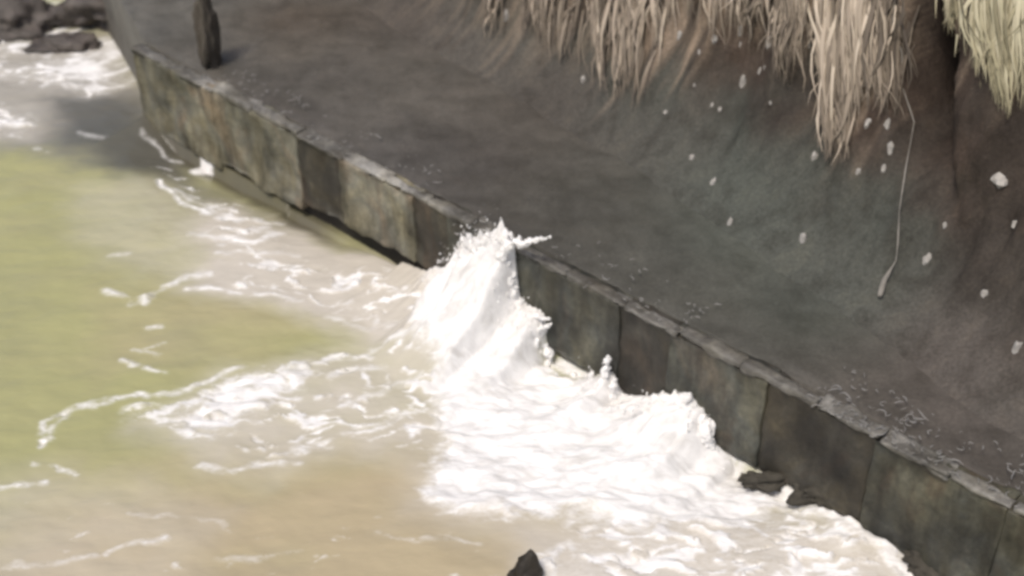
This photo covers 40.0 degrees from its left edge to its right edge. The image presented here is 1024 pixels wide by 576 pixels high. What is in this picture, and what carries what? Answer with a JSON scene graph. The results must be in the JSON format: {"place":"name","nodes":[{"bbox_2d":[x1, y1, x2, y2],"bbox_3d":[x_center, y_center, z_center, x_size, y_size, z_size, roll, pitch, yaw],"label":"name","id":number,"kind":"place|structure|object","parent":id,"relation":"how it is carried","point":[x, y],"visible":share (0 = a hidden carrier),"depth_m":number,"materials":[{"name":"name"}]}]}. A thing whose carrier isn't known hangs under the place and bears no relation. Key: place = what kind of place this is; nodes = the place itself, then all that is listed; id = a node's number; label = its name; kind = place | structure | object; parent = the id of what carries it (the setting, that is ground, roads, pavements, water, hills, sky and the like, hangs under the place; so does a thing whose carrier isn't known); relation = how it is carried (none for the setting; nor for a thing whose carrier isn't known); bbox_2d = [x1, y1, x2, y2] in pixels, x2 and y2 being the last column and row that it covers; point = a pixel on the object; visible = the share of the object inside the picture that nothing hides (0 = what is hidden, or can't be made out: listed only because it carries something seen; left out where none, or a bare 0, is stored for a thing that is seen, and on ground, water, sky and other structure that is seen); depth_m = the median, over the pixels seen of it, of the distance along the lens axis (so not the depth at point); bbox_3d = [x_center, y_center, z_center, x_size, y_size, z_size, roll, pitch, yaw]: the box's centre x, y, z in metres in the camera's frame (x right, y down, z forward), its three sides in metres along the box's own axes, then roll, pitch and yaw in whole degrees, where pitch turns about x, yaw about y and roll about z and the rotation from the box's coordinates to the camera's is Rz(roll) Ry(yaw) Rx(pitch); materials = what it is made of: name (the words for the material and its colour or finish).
{"place":"outdoors","nodes":[
{"label":"outdoors","id":0,"kind":"place"},
{"bbox_2d":[0,0,912,575],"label":"water","id":1,"kind":"structure","parent":0,"point":[206,368],"depth_m":17.75,"materials":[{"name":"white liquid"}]},
{"bbox_2d":[0,0,65,43],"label":"shore rock","id":2,"kind":"object","parent":1,"relation":"in","point":[26,19],"visible":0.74,"depth_m":26.76,"materials":[{"name":"grey stone"}]},
{"bbox_2d":[23,31,101,53],"bbox_3d":[-8.416,-4.577,26.505,1.433,0.448,0.797,0,35,0],"label":"shore rock","id":3,"kind":"object","parent":1,"relation":"in","point":[70,42],"visible":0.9,"depth_m":26.29,"materials":[{"name":"grey stone"}]},
{"bbox_2d":[56,0,107,31],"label":"shore rock","id":4,"kind":"object","parent":1,"relation":"in","point":[81,13],"visible":0.45,"depth_m":26.83,"materials":[{"name":"grey stone"}]},
{"bbox_2d":[507,549,543,575],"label":"black rock","id":5,"kind":"object","parent":1,"relation":"in","point":[527,563],"visible":1,"depth_m":15.30,"materials":[{"name":"black stone"}]},
{"bbox_2d":[422,211,724,474],"bbox_3d":[0.773,0.211,17.539,5.104,2.883,0.467,29,44,34],"label":"spray","id":6,"kind":"object","parent":1,"relation":"on","point":[491,239],"visible":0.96,"depth_m":18.19,"materials":[{"name":"white liquid"}]},
{"bbox_2d":[131,44,1023,575],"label":"sea wall","id":7,"kind":"structure","parent":1,"relation":"in","point":[901,498],"depth_m":17.29,"materials":[{"name":"concrete"}]},
{"bbox_2d":[205,70,1023,506],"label":"foam scraps","id":8,"kind":"object","parent":7,"relation":"on","point":[721,304],"visible":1,"depth_m":15.49,"materials":[{"name":"grey"}]},
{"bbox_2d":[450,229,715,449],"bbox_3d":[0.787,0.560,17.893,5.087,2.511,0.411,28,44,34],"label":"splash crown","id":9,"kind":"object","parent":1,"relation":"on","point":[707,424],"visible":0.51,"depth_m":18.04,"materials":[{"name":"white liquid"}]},
{"bbox_2d":[737,470,785,492],"bbox_3d":[2.990,2.291,16.735,0.605,0.356,0.379,10,36,14],"label":"foot rock","id":10,"kind":"object","parent":1,"relation":"in","point":[768,481],"visible":0.98,"depth_m":16.62,"materials":[{"name":"grey stone"}]},
{"bbox_2d":[786,483,827,507],"bbox_3d":[3.637,2.389,16.424,0.896,0.323,0.394,0,35,0],"label":"foot rock","id":11,"kind":"object","parent":1,"relation":"in","point":[804,496],"visible":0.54,"depth_m":16.33,"materials":[{"name":"grey stone"}]},
{"bbox_2d":[901,549,939,575],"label":"foot rock","id":12,"kind":"object","parent":1,"relation":"in","point":[917,566],"visible":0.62,"depth_m":15.50,"materials":[{"name":"grey stone"}]},
{"bbox_2d":[102,0,1023,494],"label":"pavement","id":13,"kind":"structure","parent":0,"point":[342,70],"depth_m":19.70,"materials":[{"name":"grey concrete"}]},
{"bbox_2d":[192,0,221,69],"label":"wooden post","id":14,"kind":"object","parent":13,"relation":"on","point":[206,25],"visible":0.93,"depth_m":22.28,"materials":[{"name":"wood"}]},
{"bbox_2d":[356,0,1023,440],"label":"cliff","id":15,"kind":"structure","parent":0,"point":[774,192],"depth_m":17.89,"materials":[{"name":"grey stone"}]},
{"bbox_2d":[504,9,508,21],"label":"pale stone","id":16,"kind":"object","parent":15,"relation":"attached to","point":[506,15],"visible":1,"depth_m":22.60,"materials":[{"name":"grey stone"}]},
{"bbox_2d":[479,0,588,65],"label":"grass clump","id":17,"kind":"object","parent":15,"relation":"on","point":[537,14],"visible":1,"depth_m":21.94,"materials":[{"name":"beige plant"}]},
{"bbox_2d":[581,0,674,109],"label":"grass clump","id":18,"kind":"object","parent":15,"relation":"on","point":[633,11],"visible":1,"depth_m":20.77,"materials":[{"name":"beige plant"}]},
{"bbox_2d":[677,31,681,39],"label":"pale stone","id":19,"kind":"object","parent":15,"relation":"attached to","point":[679,34],"visible":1,"depth_m":20.12,"materials":[{"name":"grey stone"}]},
{"bbox_2d":[710,177,716,184],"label":"pale stone","id":20,"kind":"object","parent":15,"relation":"on","point":[713,181],"visible":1,"depth_m":19.20,"materials":[{"name":"grey stone"}]},
{"bbox_2d":[711,35,717,43],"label":"pale stone","id":21,"kind":"object","parent":15,"relation":"attached to","point":[714,39],"visible":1,"depth_m":19.60,"materials":[{"name":"grey stone"}]},
{"bbox_2d":[727,217,732,224],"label":"pale stone","id":22,"kind":"object","parent":15,"relation":"attached to","point":[730,221],"visible":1,"depth_m":18.69,"materials":[{"name":"grey stone"}]},
{"bbox_2d":[664,0,805,90],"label":"grass clump","id":23,"kind":"object","parent":15,"relation":"on","point":[783,46],"visible":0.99,"depth_m":18.80,"materials":[{"name":"beige plant"}]},
{"bbox_2d":[739,74,745,87],"bbox_3d":[3.216,-2.838,19.572,0.104,0.292,0.070,0,35,0],"label":"pale stone","id":24,"kind":"object","parent":15,"relation":"attached to","point":[742,81],"visible":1,"depth_m":19.53,"materials":[{"name":"grey stone"}]},
{"bbox_2d":[799,233,806,243],"bbox_3d":[3.734,-0.615,18.075,0.092,0.261,0.117,-10,36,-14],"label":"pale stone","id":25,"kind":"object","parent":15,"relation":"attached to","point":[803,238],"visible":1,"depth_m":18.02,"materials":[{"name":"white stone"}]},
{"bbox_2d":[811,151,817,160],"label":"pale stone","id":26,"kind":"object","parent":15,"relation":"attached to","point":[814,156],"visible":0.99,"depth_m":18.32,"materials":[{"name":"grey stone"}]},
{"bbox_2d":[781,0,885,164],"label":"grass clump","id":27,"kind":"object","parent":15,"relation":"on","point":[841,51],"visible":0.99,"depth_m":17.93,"materials":[{"name":"beige plant"}]},
{"bbox_2d":[864,118,870,128],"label":"pale stone","id":28,"kind":"object","parent":15,"relation":"attached to","point":[867,123],"visible":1,"depth_m":17.71,"materials":[{"name":"grey stone"}]},
{"bbox_2d":[881,164,885,172],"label":"pale stone","id":29,"kind":"object","parent":15,"relation":"attached to","point":[883,168],"visible":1,"depth_m":17.60,"materials":[{"name":"grey stone"}]},
{"bbox_2d":[884,118,889,128],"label":"pale stone","id":30,"kind":"object","parent":15,"relation":"attached to","point":[887,124],"visible":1,"depth_m":17.56,"materials":[{"name":"grey stone"}]},
{"bbox_2d":[855,0,919,120],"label":"grass clump","id":31,"kind":"object","parent":15,"relation":"on","point":[896,32],"visible":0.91,"depth_m":17.51,"materials":[{"name":"beige plant"}]},
{"bbox_2d":[887,141,893,154],"bbox_3d":[4.735,-1.738,17.596,0.082,0.229,0.095,-16,38,-22],"label":"pale stone","id":32,"kind":"object","parent":15,"relation":"attached to","point":[890,146],"visible":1,"depth_m":17.55,"materials":[{"name":"grey stone"}]},
{"bbox_2d":[877,0,914,296],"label":"hanging root","id":33,"kind":"object","parent":15,"relation":"hanging from","point":[882,286],"visible":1,"depth_m":17.11,"materials":[{"name":"grey plant"}]},
{"bbox_2d":[922,253,931,264],"bbox_3d":[5.006,-0.345,16.944,0.111,0.200,0.100,0,35,0],"label":"pale stone","id":34,"kind":"object","parent":15,"relation":"attached to","point":[927,258],"visible":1,"depth_m":16.91,"materials":[{"name":"white stone"}]},
{"bbox_2d":[935,0,1023,115],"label":"grass clump","id":35,"kind":"object","parent":15,"relation":"on","point":[996,33],"visible":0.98,"depth_m":15.81,"materials":[{"name":"beige plant"}]},
{"bbox_2d":[981,289,987,297],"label":"pale stone","id":36,"kind":"object","parent":15,"relation":"attached to","point":[984,293],"visible":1,"depth_m":16.21,"materials":[{"name":"white stone"}]},
{"bbox_2d":[990,172,1007,188],"bbox_3d":[5.628,-1.233,16.228,0.171,0.197,0.197,-21,40,-27],"label":"pale stone","id":37,"kind":"object","parent":15,"relation":"on","point":[999,180],"visible":1,"depth_m":16.18,"materials":[{"name":"grey stone"}]},
{"bbox_2d":[1012,341,1022,353],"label":"pale stone","id":38,"kind":"object","parent":15,"relation":"attached to","point":[1017,345],"visible":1,"depth_m":15.75,"materials":[{"name":"white stone"}]}
]}

